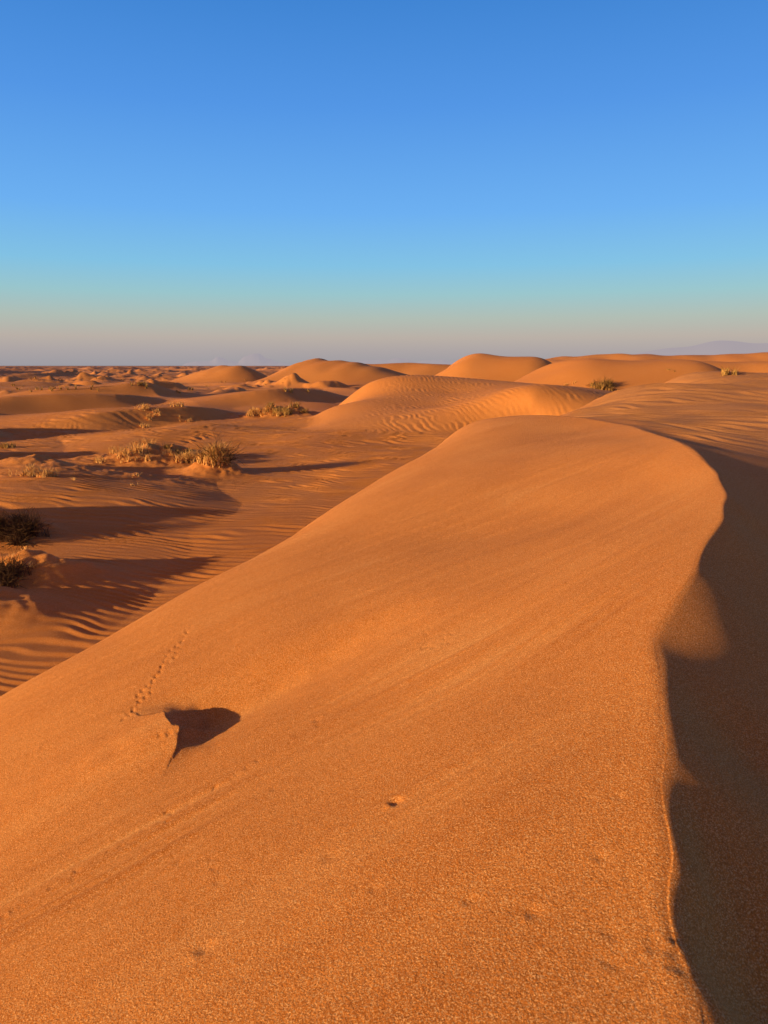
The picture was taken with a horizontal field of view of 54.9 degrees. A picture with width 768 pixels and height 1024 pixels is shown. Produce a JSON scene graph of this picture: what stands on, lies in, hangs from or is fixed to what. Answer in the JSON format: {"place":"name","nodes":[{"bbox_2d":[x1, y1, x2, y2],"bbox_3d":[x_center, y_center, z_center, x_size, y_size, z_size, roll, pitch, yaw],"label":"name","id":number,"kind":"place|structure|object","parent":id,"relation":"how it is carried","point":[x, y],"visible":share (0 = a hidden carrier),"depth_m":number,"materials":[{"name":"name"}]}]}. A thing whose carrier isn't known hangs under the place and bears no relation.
{"place":"outdoors","nodes":[
{"label":"outdoors","id":0,"kind":"place"},
{"bbox_2d":[3,546,45,567],"bbox_3d":[-6.371,0.801,13.181,0.808,0.303,0.635,0,11,0],"label":"dry grass tuft","id":1,"kind":"object","parent":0,"point":[36,565],"visible":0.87,"depth_m":13.05,"materials":[{"name":"beige plant"}]},
{"bbox_2d":[182,353,289,365],"bbox_3d":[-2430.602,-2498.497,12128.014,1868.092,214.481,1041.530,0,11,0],"label":"mountain range","id":2,"kind":"structure","parent":0,"point":[257,359],"depth_m":12193.26,"materials":[{"name":"grey"}]},
{"bbox_2d":[0,371,767,1023],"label":"sand dune","id":3,"kind":"structure","parent":0,"point":[466,725],"depth_m":3.69,"materials":[{"name":"orange sand"}]},
{"bbox_2d":[720,367,737,375],"bbox_3d":[12.653,-5.179,27.160,0.787,0.418,0.862,5,12,25],"label":"desert shrub","id":4,"kind":"object","parent":3,"relation":"on","point":[725,372],"visible":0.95,"depth_m":27.12,"materials":[{"name":"beige plant"}]},
{"bbox_2d":[0,352,767,695],"bbox_3d":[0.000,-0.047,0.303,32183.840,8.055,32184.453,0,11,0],"label":"desert ground","id":5,"kind":"structure","parent":0,"point":[124,546],"depth_m":32.98,"materials":[{"name":"orange sand"}]},
{"bbox_2d":[0,442,15,448],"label":"dry grass tuft","id":6,"kind":"object","parent":5,"relation":"on","point":[11,445],"visible":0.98,"depth_m":35.05,"materials":[{"name":"beige plant"}]},
{"bbox_2d":[0,550,35,587],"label":"desert shrub","id":7,"kind":"object","parent":5,"relation":"on","point":[6,572],"visible":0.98,"depth_m":12.61,"materials":[{"name":"plant"}]},
{"bbox_2d":[0,506,53,549],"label":"desert shrub","id":8,"kind":"object","parent":5,"relation":"on","point":[20,529],"visible":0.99,"depth_m":15.89,"materials":[{"name":"plant"}]},
{"bbox_2d":[7,463,61,477],"bbox_3d":[-10.524,-1.266,22.465,1.735,0.377,1.311,4,12,21],"label":"dry grass tuft","id":9,"kind":"object","parent":5,"relation":"on","point":[30,472],"visible":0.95,"depth_m":22.23,"materials":[{"name":"beige plant"}]},
{"bbox_2d":[71,472,139,485],"bbox_3d":[-8.563,-1.041,22.770,2.071,0.353,1.999,-3,12,-14],"label":"dry grass tuft","id":10,"kind":"object","parent":5,"relation":"on","point":[120,477],"visible":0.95,"depth_m":23.07,"materials":[{"name":"beige plant"}]},
{"bbox_2d":[89,437,202,463],"bbox_3d":[-9.132,-2.424,29.094,4.626,0.923,3.038,0,11,0],"label":"dry grass tuft","id":11,"kind":"object","parent":5,"relation":"on","point":[183,459],"visible":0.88,"depth_m":28.66,"materials":[{"name":"beige plant"}]},
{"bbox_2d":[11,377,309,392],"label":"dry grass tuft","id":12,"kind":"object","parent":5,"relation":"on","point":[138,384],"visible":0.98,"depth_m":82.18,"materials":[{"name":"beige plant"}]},
{"bbox_2d":[136,401,191,427],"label":"dry grass tuft","id":13,"kind":"object","parent":5,"relation":"on","point":[144,406],"visible":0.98,"depth_m":48.22,"materials":[{"name":"beige plant"}]},
{"bbox_2d":[159,442,192,455],"bbox_3d":[-8.302,-2.516,29.411,1.464,0.635,0.838,1,11,6],"label":"dry grass tuft","id":14,"kind":"object","parent":5,"relation":"on","point":[177,451],"visible":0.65,"depth_m":29.46,"materials":[{"name":"beige plant"}]},
{"bbox_2d":[190,431,247,468],"bbox_3d":[-6.061,-2.180,26.842,2.264,1.609,2.314,0,11,0],"label":"dry grass tuft","id":15,"kind":"object","parent":5,"relation":"on","point":[217,454],"visible":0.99,"depth_m":26.61,"materials":[{"name":"beige plant"}]},
{"bbox_2d":[246,403,281,416],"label":"dry grass tuft","id":16,"kind":"object","parent":5,"relation":"on","point":[253,412],"visible":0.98,"depth_m":51.97,"materials":[{"name":"beige plant"}]},
{"bbox_2d":[265,401,309,416],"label":"dry grass tuft","id":17,"kind":"object","parent":5,"relation":"on","point":[286,411],"visible":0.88,"depth_m":51.88,"materials":[{"name":"beige plant"}]},
{"bbox_2d":[586,376,618,390],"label":"desert shrub","id":18,"kind":"object","parent":5,"relation":"on","point":[608,384],"visible":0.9,"depth_m":72.07,"materials":[{"name":"beige plant"}]},
{"bbox_2d":[0,0,767,365],"label":"sky","id":19,"kind":"structure","parent":0,"point":[290,182],"materials":[{"name":"blue"}]},
{"bbox_2d":[353,358,453,364],"bbox_3d":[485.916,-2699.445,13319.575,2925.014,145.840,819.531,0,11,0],"label":"mountain range","id":20,"kind":"structure","parent":0,"point":[398,360],"depth_m":13525.27,"materials":[{"name":"grey"}]},
{"bbox_2d":[633,340,767,355],"bbox_3d":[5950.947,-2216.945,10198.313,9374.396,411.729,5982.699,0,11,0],"label":"mountain range","id":21,"kind":"structure","parent":0,"point":[721,347],"depth_m":11756.33,"materials":[{"name":"grey"}]}
]}

